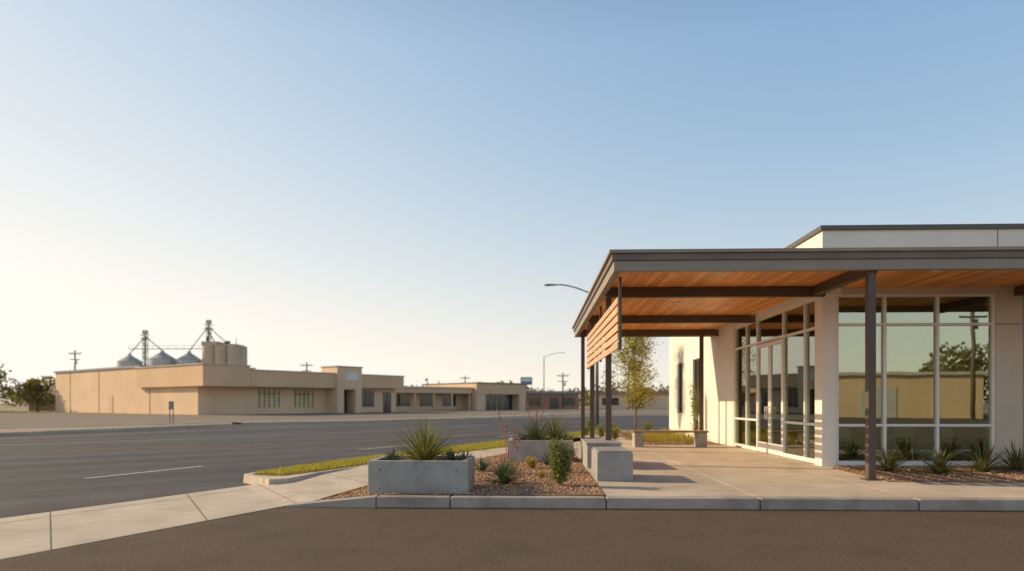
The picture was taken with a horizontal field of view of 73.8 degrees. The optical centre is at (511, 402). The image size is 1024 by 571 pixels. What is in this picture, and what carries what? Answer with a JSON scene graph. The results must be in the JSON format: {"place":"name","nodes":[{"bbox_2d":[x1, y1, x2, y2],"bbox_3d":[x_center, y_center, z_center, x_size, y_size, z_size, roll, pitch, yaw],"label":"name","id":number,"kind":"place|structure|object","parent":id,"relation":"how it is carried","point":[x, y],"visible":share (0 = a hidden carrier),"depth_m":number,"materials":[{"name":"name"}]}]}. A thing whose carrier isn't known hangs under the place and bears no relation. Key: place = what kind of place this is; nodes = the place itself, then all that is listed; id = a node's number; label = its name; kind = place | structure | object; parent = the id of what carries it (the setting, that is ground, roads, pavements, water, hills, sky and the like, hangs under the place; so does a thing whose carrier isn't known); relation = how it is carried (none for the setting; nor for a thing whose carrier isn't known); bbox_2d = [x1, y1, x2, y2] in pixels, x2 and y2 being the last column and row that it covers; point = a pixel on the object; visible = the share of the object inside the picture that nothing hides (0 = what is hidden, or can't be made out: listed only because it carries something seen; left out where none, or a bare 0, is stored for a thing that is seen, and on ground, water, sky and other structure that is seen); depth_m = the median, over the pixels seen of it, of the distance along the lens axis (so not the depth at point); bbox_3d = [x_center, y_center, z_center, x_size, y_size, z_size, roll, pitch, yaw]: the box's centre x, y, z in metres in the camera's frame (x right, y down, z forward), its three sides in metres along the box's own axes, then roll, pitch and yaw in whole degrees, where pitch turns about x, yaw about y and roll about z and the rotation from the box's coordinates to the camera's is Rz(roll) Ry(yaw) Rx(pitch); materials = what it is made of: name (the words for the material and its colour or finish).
{"place":"outdoors","nodes":[
{"label":"outdoors","id":0,"kind":"place"},
{"bbox_2d":[260,389,278,407],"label":"window pane","id":1,"kind":"object","parent":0,"point":[267,399],"visible":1,"depth_m":85.52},
{"bbox_2d":[0,403,589,413],"bbox_3d":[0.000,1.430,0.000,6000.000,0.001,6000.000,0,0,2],"label":"ground","id":2,"kind":"structure","parent":0,"point":[17,407],"depth_m":204.38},
{"bbox_2d":[0,410,73,412],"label":"grass","id":3,"kind":"structure","parent":2,"relation":"on","point":[14,411],"depth_m":109.35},
{"bbox_2d":[0,363,54,411],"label":"roadside trees","id":4,"kind":"object","parent":3,"relation":"on","point":[35,391],"visible":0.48,"depth_m":104.20,"materials":[{"name":"green plant"}]},
{"bbox_2d":[29,397,54,410],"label":"walls","id":5,"kind":"structure","parent":3,"relation":"on","point":[49,408],"depth_m":115.80,"materials":[{"name":"brown brick"}]},
{"bbox_2d":[116,320,246,366],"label":"grain elevator","id":6,"kind":"object","parent":2,"relation":"on","point":[217,352],"visible":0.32,"depth_m":161.35,"materials":[{"name":"metal"}]},
{"bbox_2d":[0,378,668,407],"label":"distant trees","id":7,"kind":"object","parent":2,"relation":"on","point":[15,400],"visible":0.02,"depth_m":220.97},
{"bbox_2d":[296,390,311,406],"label":"window pane","id":8,"kind":"object","parent":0,"point":[302,398],"visible":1,"depth_m":89.64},
{"bbox_2d":[0,430,628,558],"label":"sidewalk","id":9,"kind":"structure","parent":0,"point":[29,534],"depth_m":8.66,"materials":[{"name":"concrete"}]},
{"bbox_2d":[321,367,343,412],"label":"entry tower","id":10,"kind":"structure","parent":0,"point":[335,400],"depth_m":91.64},
{"bbox_2d":[0,415,668,559],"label":"road","id":11,"kind":"structure","parent":0,"point":[52,476],"depth_m":18.87,"materials":[{"name":"asphalt"}]},
{"bbox_2d":[0,423,208,435],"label":"curb island","id":12,"kind":"structure","parent":11,"relation":"on","point":[9,431],"depth_m":34.42,"materials":[{"name":"concrete"}]},
{"bbox_2d":[0,422,537,478],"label":"road markings","id":13,"kind":"object","parent":11,"relation":"on","point":[223,445],"visible":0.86,"depth_m":22.85,"materials":[{"name":"white paint"}]},
{"bbox_2d":[243,430,621,484],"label":"grass verge","id":14,"kind":"object","parent":11,"relation":"on","point":[284,474],"depth_m":12.90,"materials":[{"name":"plant"}]},
{"bbox_2d":[544,284,598,429],"bbox_3d":[3.078,-2.353,35.015,2.896,7.506,0.340,0,0,2],"label":"street lamp","id":15,"kind":"object","parent":11,"relation":"on","point":[597,392],"visible":0.69,"depth_m":34.91,"materials":[{"name":"metal"}]},
{"bbox_2d":[618,431,723,444],"bbox_3d":[5.173,1.310,24.985,2.621,0.220,9.728,0,0,2],"label":"planting bed","id":16,"kind":"object","parent":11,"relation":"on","point":[682,442],"visible":0.18,"depth_m":21.28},
{"bbox_2d":[595,337,663,429],"bbox_3d":[4.816,-0.952,27.259,2.602,4.408,2.662,0,0,-6],"label":"young tree","id":17,"kind":"object","parent":16,"relation":"on","point":[633,364],"visible":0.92,"depth_m":27.01,"materials":[{"name":"green plant"}]},
{"bbox_2d":[621,427,693,443],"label":"ornamental grass","id":18,"kind":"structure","parent":16,"relation":"on","point":[653,437],"depth_m":21.80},
{"bbox_2d":[687,380,698,434],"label":"wall shrub","id":19,"kind":"object","parent":16,"relation":"on","point":[695,420],"visible":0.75,"depth_m":22.69,"materials":[{"name":"green plant"}]},
{"bbox_2d":[699,336,703,429],"bbox_3d":[5.882,-0.405,21.180,0.170,3.330,0.170,0,0,2],"label":"canopy post","id":20,"kind":"object","parent":16,"relation":"on","point":[701,382],"visible":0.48,"depth_m":21.13,"materials":[{"name":"brown metal"}]},
{"bbox_2d":[0,408,668,427],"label":"parking lot","id":21,"kind":"structure","parent":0,"point":[49,419],"depth_m":69.95,"materials":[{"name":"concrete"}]},
{"bbox_2d":[55,368,140,413],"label":"hall","id":22,"kind":"structure","parent":21,"relation":"on","point":[76,391],"depth_m":94.48,"materials":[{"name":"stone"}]},
{"bbox_2d":[53,365,148,372],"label":"hall cap","id":23,"kind":"object","parent":22,"relation":"on","point":[122,367],"visible":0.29,"depth_m":93.22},
{"bbox_2d":[135,363,404,376],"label":"fascia caps","id":24,"kind":"object","parent":22,"relation":"attached to","point":[256,369],"visible":0.41,"depth_m":83.13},
{"bbox_2d":[141,386,394,414],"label":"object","id":25,"kind":"object","parent":21,"relation":"on","point":[200,400],"visible":0.43,"depth_m":83.25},
{"bbox_2d":[136,364,249,387],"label":"fascia corner","id":26,"kind":"object","parent":25,"relation":"on","point":[215,375],"visible":0.86,"depth_m":79.63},
{"bbox_2d":[259,389,279,407],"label":"window frame","id":27,"kind":"object","parent":25,"relation":"attached to","point":[269,393],"visible":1,"depth_m":85.58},
{"bbox_2d":[250,370,334,387],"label":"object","id":28,"kind":"object","parent":25,"relation":"attached to","point":[261,378],"visible":0.71,"depth_m":85.90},
{"bbox_2d":[362,375,403,388],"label":"fascia","id":29,"kind":"structure","parent":25,"relation":"attached to","point":[383,382],"depth_m":98.80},
{"bbox_2d":[347,368,361,412],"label":"entry tower","id":30,"kind":"structure","parent":21,"relation":"on","point":[354,401],"depth_m":94.10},
{"bbox_2d":[344,367,355,389],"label":"entry tower head","id":31,"kind":"object","parent":30,"relation":"attached to","point":[349,384],"visible":0.36,"depth_m":92.72},
{"bbox_2d":[232,412,604,423],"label":"kerb","id":32,"kind":"structure","parent":21,"relation":"on","point":[332,421],"depth_m":51.95,"materials":[{"name":"concrete"}]},
{"bbox_2d":[396,393,462,410],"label":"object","id":33,"kind":"object","parent":21,"relation":"on","point":[439,401],"visible":0.21,"depth_m":124.88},
{"bbox_2d":[396,395,455,405],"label":"windows","id":34,"kind":"structure","parent":33,"relation":"attached to","point":[405,400],"depth_m":123.14,"materials":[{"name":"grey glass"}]},
{"bbox_2d":[395,388,472,393],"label":"canopy","id":35,"kind":"object","parent":33,"relation":"attached to","point":[439,390],"visible":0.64,"depth_m":121.39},
{"bbox_2d":[404,386,473,388],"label":"canopy roof","id":36,"kind":"structure","parent":35,"relation":"on","point":[437,387],"depth_m":120.93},
{"bbox_2d":[395,393,469,410],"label":"canopy columns","id":37,"kind":"structure","parent":21,"relation":"on","point":[414,401],"depth_m":121.35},
{"bbox_2d":[521,377,531,409],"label":"pylon sign","id":38,"kind":"object","parent":21,"relation":"on","point":[526,381],"visible":0.94,"depth_m":127.83,"materials":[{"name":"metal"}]},
{"bbox_2d":[527,394,578,408],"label":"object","id":39,"kind":"object","parent":21,"relation":"on","point":[547,401],"visible":0.43,"depth_m":149.81,"materials":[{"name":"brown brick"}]},
{"bbox_2d":[529,397,574,408],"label":"windows","id":40,"kind":"structure","parent":39,"relation":"attached to","point":[554,402],"depth_m":149.72,"materials":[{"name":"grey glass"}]},
{"bbox_2d":[527,391,580,393],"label":"roof","id":41,"kind":"structure","parent":39,"relation":"on","point":[554,392],"depth_m":149.16,"materials":[{"name":"metal"}]},
{"bbox_2d":[599,394,668,408],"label":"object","id":42,"kind":"object","parent":21,"relation":"on","point":[664,404],"visible":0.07,"depth_m":163.98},
{"bbox_2d":[589,391,668,394],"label":"roof","id":43,"kind":"structure","parent":42,"relation":"on","point":[623,392],"depth_m":163.56,"materials":[{"name":"metal"}]},
{"bbox_2d":[362,390,372,406],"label":"window pane","id":44,"kind":"object","parent":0,"point":[367,398],"visible":0.64,"depth_m":98.31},
{"bbox_2d":[384,392,389,411],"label":"door pane","id":45,"kind":"object","parent":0,"point":[386,403],"visible":0.64,"depth_m":101.30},
{"bbox_2d":[463,394,484,409],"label":"end pier","id":46,"kind":"structure","parent":0,"point":[477,401],"depth_m":127.10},
{"bbox_2d":[425,383,525,394],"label":"end block","id":47,"kind":"structure","parent":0,"point":[503,389],"depth_m":130.12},
{"bbox_2d":[424,382,520,384],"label":"end block cap","id":48,"kind":"object","parent":47,"relation":"on","point":[472,382],"visible":0.43,"depth_m":130.13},
{"bbox_2d":[486,394,511,409],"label":"end glass","id":49,"kind":"object","parent":47,"relation":"attached to","point":[501,402],"visible":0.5,"depth_m":132.41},
{"bbox_2d":[0,507,1023,570],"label":"parking lot","id":50,"kind":"structure","parent":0,"point":[371,539],"depth_m":6.83,"materials":[{"name":"asphalt"}]},
{"bbox_2d":[317,454,604,500],"bbox_3d":[-0.569,1.288,13.770,4.016,0.161,9.116,0,0,2],"label":"gravel bed","id":51,"kind":"object","parent":50,"relation":"on","point":[581,481],"visible":0.35,"depth_m":10.28,"materials":[{"name":"gravel"}]},
{"bbox_2d":[368,455,474,496],"bbox_3d":[-1.276,1.050,9.874,1.390,0.500,0.992,0,0,2],"label":"concrete planter","id":52,"kind":"object","parent":51,"relation":"on","point":[417,476],"visible":0.83,"depth_m":9.38,"materials":[{"name":"concrete"}]},
{"bbox_2d":[380,416,472,470],"bbox_3d":[-1.305,0.529,9.877,1.520,0.869,1.404,0,0,-31],"label":"yucca plant","id":53,"kind":"object","parent":52,"relation":"in","point":[423,448],"visible":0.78,"depth_m":9.81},
{"bbox_2d":[437,449,462,460],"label":"agave plant","id":54,"kind":"object","parent":52,"relation":"in","point":[450,456],"visible":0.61,"depth_m":9.73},
{"bbox_2d":[475,454,492,470],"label":"agave plant","id":55,"kind":"object","parent":51,"relation":"on","point":[484,465],"visible":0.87,"depth_m":12.39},
{"bbox_2d":[476,455,532,485],"bbox_3d":[-0.130,1.035,10.447,0.981,0.526,0.968,0,0,2],"label":"sotol plant","id":56,"kind":"object","parent":51,"relation":"on","point":[502,474],"visible":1,"depth_m":10.40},
{"bbox_2d":[494,408,531,473],"bbox_3d":[0.000,0.686,11.967,0.848,1.216,0.828,0,0,-28],"label":"red yucca plant","id":57,"kind":"object","parent":51,"relation":"on","point":[506,435],"visible":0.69,"depth_m":11.92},
{"bbox_2d":[523,455,537,468],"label":"yellow shrub","id":58,"kind":"object","parent":51,"relation":"on","point":[530,462],"visible":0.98,"depth_m":12.86,"materials":[{"name":"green plant"}]},
{"bbox_2d":[508,438,573,461],"bbox_3d":[0.621,1.035,14.862,1.380,0.490,1.052,0,0,2],"label":"concrete planter","id":59,"kind":"object","parent":51,"relation":"on","point":[535,448],"visible":0.49,"depth_m":14.35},
{"bbox_2d":[512,416,552,439],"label":"yucca plant","id":60,"kind":"object","parent":59,"relation":"on","point":[538,435],"visible":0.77,"depth_m":14.80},
{"bbox_2d":[518,397,546,439],"bbox_3d":[0.395,0.380,14.944,0.867,1.005,0.908,0,0,2],"label":"red yucca plant","id":61,"kind":"object","parent":59,"relation":"in","point":[526,398],"visible":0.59,"depth_m":14.94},
{"bbox_2d":[531,412,577,439],"bbox_3d":[0.920,0.514,14.804,1.322,0.676,1.368,0,0,18],"label":"yucca plant","id":62,"kind":"object","parent":59,"relation":"on","point":[556,433],"visible":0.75,"depth_m":14.78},
{"bbox_2d":[546,434,578,484],"bbox_3d":[0.744,0.861,10.272,0.510,0.783,0.476,0,0,2],"label":"green shrub","id":63,"kind":"object","parent":51,"relation":"on","point":[560,465],"visible":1,"depth_m":10.18,"materials":[{"name":"green plant"}]},
{"bbox_2d":[286,495,1023,510],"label":"kerb","id":64,"kind":"structure","parent":50,"relation":"on","point":[711,503],"depth_m":8.94,"materials":[{"name":"concrete"}]},
{"bbox_2d":[0,0,1023,402],"label":"sky","id":65,"kind":"structure","parent":0,"point":[381,187],"materials":[{"name":"blue"}]},
{"bbox_2d":[513,395,525,409],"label":"end pier","id":66,"kind":"structure","parent":0,"point":[519,402],"depth_m":133.84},
{"bbox_2d":[572,256,609,328],"bbox_3d":[1.909,-2.438,16.795,0.280,0.054,10.999,0,0,2],"label":"canopy cap","id":67,"kind":"object","parent":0,"point":[606,260],"visible":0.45,"depth_m":14.28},
{"bbox_2d":[573,257,619,336],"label":"canopy fascia","id":68,"kind":"structure","parent":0,"point":[606,284],"depth_m":14.21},
{"bbox_2d":[602,398,643,408],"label":"windows","id":69,"kind":"structure","parent":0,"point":[614,400],"depth_m":164.18,"materials":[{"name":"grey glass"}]},
{"bbox_2d":[696,360,698,411],"bbox_3d":[6.598,-0.575,24.037,0.015,1.950,1.100,0,0,2],"label":"window glass","id":70,"kind":"object","parent":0,"point":[697,374],"visible":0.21,"depth_m":24.27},
{"bbox_2d":[571,437,1023,497],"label":"plaza","id":71,"kind":"structure","parent":0,"point":[724,470],"depth_m":10.83,"materials":[{"name":"concrete"}]},
{"bbox_2d":[580,336,584,442],"bbox_3d":[2.214,-0.405,21.306,0.170,3.330,0.170,0,0,2],"label":"canopy post","id":72,"kind":"object","parent":71,"relation":"on","point":[582,386],"visible":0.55,"depth_m":21.25,"materials":[{"name":"brown metal"}]},
{"bbox_2d":[590,323,594,437],"bbox_3d":[2.093,-0.405,17.809,0.170,3.330,0.170,0,0,2],"label":"canopy post","id":73,"kind":"object","parent":71,"relation":"on","point":[592,400],"visible":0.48,"depth_m":17.75,"materials":[{"name":"brown metal"}]},
{"bbox_2d":[580,438,621,468],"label":"concrete seat block","id":74,"kind":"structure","parent":71,"relation":"on","point":[588,445],"depth_m":13.04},
{"bbox_2d":[605,295,611,439],"bbox_3d":[1.957,-0.500,13.841,0.170,3.520,0.170,0,0,2],"label":"canopy post","id":75,"kind":"object","parent":71,"relation":"on","point":[608,392],"visible":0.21,"depth_m":13.79,"materials":[{"name":"brown metal"}]},
{"bbox_2d":[588,277,621,369],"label":"slat screen rails","id":76,"kind":"object","parent":75,"relation":"attached to","point":[620,313],"visible":0.81,"depth_m":11.56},
{"bbox_2d":[586,297,618,368],"bbox_3d":[1.918,-1.356,15.043,0.030,0.872,7.000,0,0,2],"label":"slat screen","id":77,"kind":"object","parent":76,"relation":"attached to","point":[606,333],"visible":1,"depth_m":13.70,"materials":[{"name":"brown wood"}]},
{"bbox_2d":[580,271,1023,336],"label":"canopy beams","id":78,"kind":"structure","parent":75,"relation":"on","point":[822,289],"depth_m":13.36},
{"bbox_2d":[591,447,632,480],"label":"concrete seat block","id":79,"kind":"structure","parent":71,"relation":"on","point":[611,463],"depth_m":10.85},
{"bbox_2d":[631,430,708,446],"bbox_3d":[4.458,1.025,19.351,2.100,0.470,0.525,0,0,2],"label":"park bench","id":80,"kind":"object","parent":71,"relation":"on","point":[700,438],"visible":0.98,"depth_m":19.14,"materials":[{"name":"concrete"}]},
{"bbox_2d":[669,323,733,445],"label":"wall","id":81,"kind":"structure","parent":71,"relation":"on","point":[718,388],"depth_m":22.14,"materials":[{"name":"paint"}]},
{"bbox_2d":[733,297,814,327],"bbox_3d":[6.362,-2.320,16.661,0.249,0.358,5.740,0,0,2],"label":"side wall head","id":82,"kind":"object","parent":81,"relation":"attached to","point":[781,306],"visible":0.14,"depth_m":15.84},
{"bbox_2d":[794,234,816,247],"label":"side parapet","id":83,"kind":"structure","parent":82,"relation":"on","point":[811,242],"depth_m":14.08,"materials":[{"name":"paint"}]},
{"bbox_2d":[785,230,815,247],"bbox_3d":[6.371,-3.445,16.927,0.350,0.090,6.329,0,0,2],"label":"parapet cap side","id":84,"kind":"object","parent":83,"relation":"on","point":[802,239],"visible":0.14,"depth_m":14.40,"materials":[{"name":"metal"}]},
{"bbox_2d":[734,298,814,463],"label":"side window frames","id":85,"kind":"structure","parent":71,"relation":"on","point":[805,423],"depth_m":15.68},
{"bbox_2d":[757,342,768,452],"bbox_3d":[6.310,-0.122,17.065,0.060,2.715,0.876,0,0,2],"label":"door","id":86,"kind":"structure","parent":85,"relation":"attached to","point":[763,390],"depth_m":17.15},
{"bbox_2d":[769,339,781,455],"bbox_3d":[6.280,-0.122,16.177,0.060,2.715,0.876,0,0,2],"label":"door","id":87,"kind":"structure","parent":85,"relation":"attached to","point":[776,394],"depth_m":16.29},
{"bbox_2d":[737,301,814,458],"bbox_3d":[6.317,-0.470,16.665,0.010,3.240,5.635,0,0,2],"label":"side window glass","id":88,"kind":"object","parent":85,"relation":"attached to","point":[770,327],"visible":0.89,"depth_m":15.38,"materials":[{"name":"glass"}]},
{"bbox_2d":[815,296,836,465],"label":"corner pillar","id":89,"kind":"structure","parent":71,"relation":"on","point":[825,380],"depth_m":13.45,"materials":[{"name":"paint"}]},
{"bbox_2d":[865,271,875,478],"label":"canopy column front","id":90,"kind":"structure","parent":71,"relation":"on","point":[870,374],"depth_m":11.01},
{"bbox_2d":[837,464,994,465],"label":"front sill","id":91,"kind":"structure","parent":71,"relation":"on","point":[903,465],"depth_m":13.39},
{"bbox_2d":[831,465,1023,482],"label":"facade gravel bed","id":92,"kind":"object","parent":71,"relation":"on","point":[969,475],"visible":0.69,"depth_m":11.63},
{"bbox_2d":[863,440,912,473],"bbox_3d":[6.758,0.973,12.300,0.984,0.606,1.181,0,0,26],"label":"yucca plant","id":93,"kind":"object","parent":92,"relation":"on","point":[891,464],"visible":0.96,"depth_m":12.19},
{"bbox_2d":[908,444,966,474],"bbox_3d":[7.387,0.979,11.884,1.035,0.543,1.083,0,0,2],"label":"yucca plant","id":94,"kind":"object","parent":92,"relation":"on","point":[939,463],"visible":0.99,"depth_m":11.81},
{"bbox_2d":[946,438,1022,473],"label":"yucca plant","id":95,"kind":"object","parent":92,"relation":"on","point":[983,465],"visible":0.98,"depth_m":12.10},
{"bbox_2d":[991,440,1023,469],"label":"yucca plant","id":96,"kind":"object","parent":92,"relation":"on","point":[1018,459],"visible":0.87,"depth_m":12.40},
{"bbox_2d":[986,293,1023,465],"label":"front wall","id":97,"kind":"structure","parent":71,"relation":"on","point":[1009,373],"depth_m":13.35,"materials":[{"name":"beige paint"}]},
{"bbox_2d":[837,294,994,463],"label":"front window frames","id":98,"kind":"structure","parent":97,"relation":"attached to","point":[935,324],"depth_m":13.44,"materials":[{"name":"metal"}]},
{"bbox_2d":[841,287,1013,293],"bbox_3d":[13.797,-2.321,13.354,15.340,0.359,0.299,0,0,2],"label":"front wall head","id":99,"kind":"object","parent":97,"relation":"on","point":[936,290],"depth_m":13.39},
{"bbox_2d":[996,229,1023,462],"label":"wall joints","id":100,"kind":"object","parent":97,"relation":"attached to","point":[1023,358],"depth_m":13.33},
{"bbox_2d":[583,270,1023,329],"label":"canopy wood ceiling","id":101,"kind":"structure","parent":0,"point":[752,306],"depth_m":12.98,"materials":[{"name":"wood"}]},
{"bbox_2d":[611,250,1023,261],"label":"roof fascia","id":102,"kind":"structure","parent":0,"point":[813,255],"depth_m":10.90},
{"bbox_2d":[607,246,1023,256],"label":"canopy cap front","id":103,"kind":"object","parent":102,"relation":"on","point":[871,249],"visible":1,"depth_m":10.87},
{"bbox_2d":[613,258,1023,272],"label":"roof fascia","id":104,"kind":"structure","parent":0,"point":[825,265],"depth_m":10.94,"materials":[{"name":"metal"}]},
{"bbox_2d":[839,445,985,460],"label":"interior floor","id":105,"kind":"structure","parent":0,"point":[857,452],"depth_m":17.49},
{"bbox_2d":[839,423,852,460],"bbox_3d":[6.885,0.841,14.351,0.461,0.822,0.511,0,0,33],"label":"cafe chair","id":106,"kind":"object","parent":105,"relation":"on","point":[844,434],"visible":0.43,"depth_m":14.12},
{"bbox_2d":[839,329,958,444],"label":"interior back wall","id":107,"kind":"structure","parent":105,"relation":"on","point":[903,375],"depth_m":20.22,"materials":[{"name":"paint"}]},
{"bbox_2d":[892,423,923,460],"bbox_3d":[8.277,0.841,14.309,0.511,0.822,0.461,0,0,-34],"label":"cafe chair","id":108,"kind":"object","parent":105,"relation":"on","point":[903,434],"visible":0.84,"depth_m":14.17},
{"bbox_2d":[920,303,940,459],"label":"interior columns","id":109,"kind":"structure","parent":105,"relation":"on","point":[926,369],"depth_m":14.90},
{"bbox_2d":[921,423,955,460],"bbox_3d":[9.011,0.841,14.377,0.461,0.822,0.511,0,0,-24],"label":"cafe chair","id":110,"kind":"object","parent":105,"relation":"on","point":[947,432],"visible":0.7,"depth_m":14.16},
{"bbox_2d":[948,427,977,460],"bbox_3d":[9.820,0.875,14.971,0.799,0.750,0.799,0,0,2],"label":"cafe table","id":111,"kind":"object","parent":105,"relation":"on","point":[959,445],"visible":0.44,"depth_m":14.95,"materials":[{"name":"metal"}]},
{"bbox_2d":[959,326,985,447],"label":"interior side wall","id":112,"kind":"structure","parent":105,"relation":"on","point":[972,375],"depth_m":19.53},
{"bbox_2d":[817,229,1023,247],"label":"front parapet","id":113,"kind":"structure","parent":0,"point":[912,238],"depth_m":13.40,"materials":[{"name":"paint"}]},
{"bbox_2d":[814,223,1023,233],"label":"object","id":114,"kind":"object","parent":113,"relation":"on","point":[918,227],"visible":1,"depth_m":13.36,"materials":[{"name":"metal"}]},
{"bbox_3d":[14.184,-2.335,20.960,15.090,0.230,14.930,0,0,2],"label":"roof slab","id":115,"kind":"object","parent":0,"visible":0},
{"bbox_2d":[839,297,985,328],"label":"ceiling panel","id":116,"kind":"structure","parent":115,"relation":"attached to","point":[953,310],"depth_m":16.13,"materials":[{"name":"wood"}]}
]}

